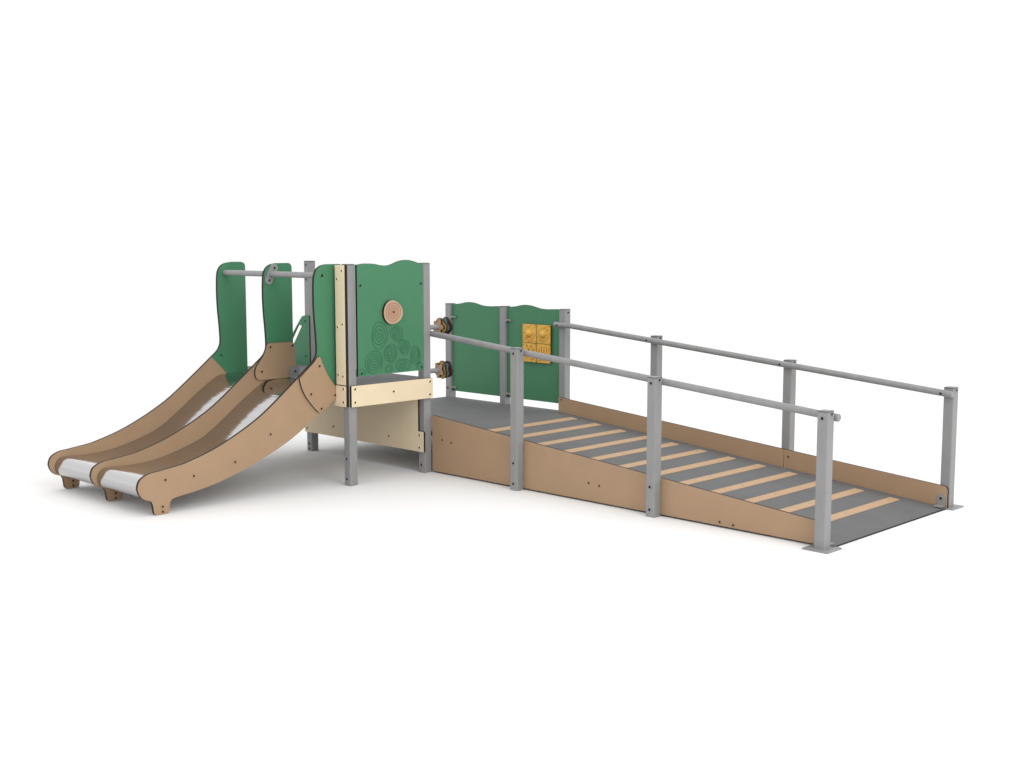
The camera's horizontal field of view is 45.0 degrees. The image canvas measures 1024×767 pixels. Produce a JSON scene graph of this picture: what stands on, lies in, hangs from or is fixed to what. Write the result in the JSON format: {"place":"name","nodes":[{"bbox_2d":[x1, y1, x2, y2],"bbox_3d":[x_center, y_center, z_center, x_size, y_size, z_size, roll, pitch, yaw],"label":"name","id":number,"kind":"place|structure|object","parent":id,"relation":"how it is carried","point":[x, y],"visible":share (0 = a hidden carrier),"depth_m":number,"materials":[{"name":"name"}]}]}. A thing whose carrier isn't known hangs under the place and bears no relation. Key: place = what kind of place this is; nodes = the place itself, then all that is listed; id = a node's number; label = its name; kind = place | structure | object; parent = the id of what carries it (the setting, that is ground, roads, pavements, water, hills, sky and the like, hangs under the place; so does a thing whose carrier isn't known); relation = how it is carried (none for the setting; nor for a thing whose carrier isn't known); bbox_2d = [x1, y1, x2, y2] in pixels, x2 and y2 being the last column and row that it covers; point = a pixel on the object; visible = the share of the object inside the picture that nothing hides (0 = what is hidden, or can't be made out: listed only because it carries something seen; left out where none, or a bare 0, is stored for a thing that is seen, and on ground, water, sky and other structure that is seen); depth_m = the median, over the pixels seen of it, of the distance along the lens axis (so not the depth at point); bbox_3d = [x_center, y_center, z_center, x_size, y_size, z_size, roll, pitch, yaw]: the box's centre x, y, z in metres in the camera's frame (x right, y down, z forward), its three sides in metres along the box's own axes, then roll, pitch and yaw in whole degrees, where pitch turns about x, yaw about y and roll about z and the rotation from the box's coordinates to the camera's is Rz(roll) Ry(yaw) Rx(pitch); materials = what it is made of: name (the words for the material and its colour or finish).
{"place":"outdoors","nodes":[
{"label":"outdoors","id":0,"kind":"place"},
{"bbox_2d":[0,247,1023,766],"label":"ground","id":1,"kind":"structure","parent":0,"point":[294,601],"depth_m":7.31,"materials":[{"name":"white"}]},
{"bbox_2d":[47,260,963,553],"bbox_3d":[-0.306,-0.033,9.210,5.695,1.748,4.336,6,9,44],"label":"play structure","id":2,"kind":"object","parent":1,"relation":"on","point":[225,410],"visible":1,"depth_m":9.62,"materials":[{"name":"wood"}]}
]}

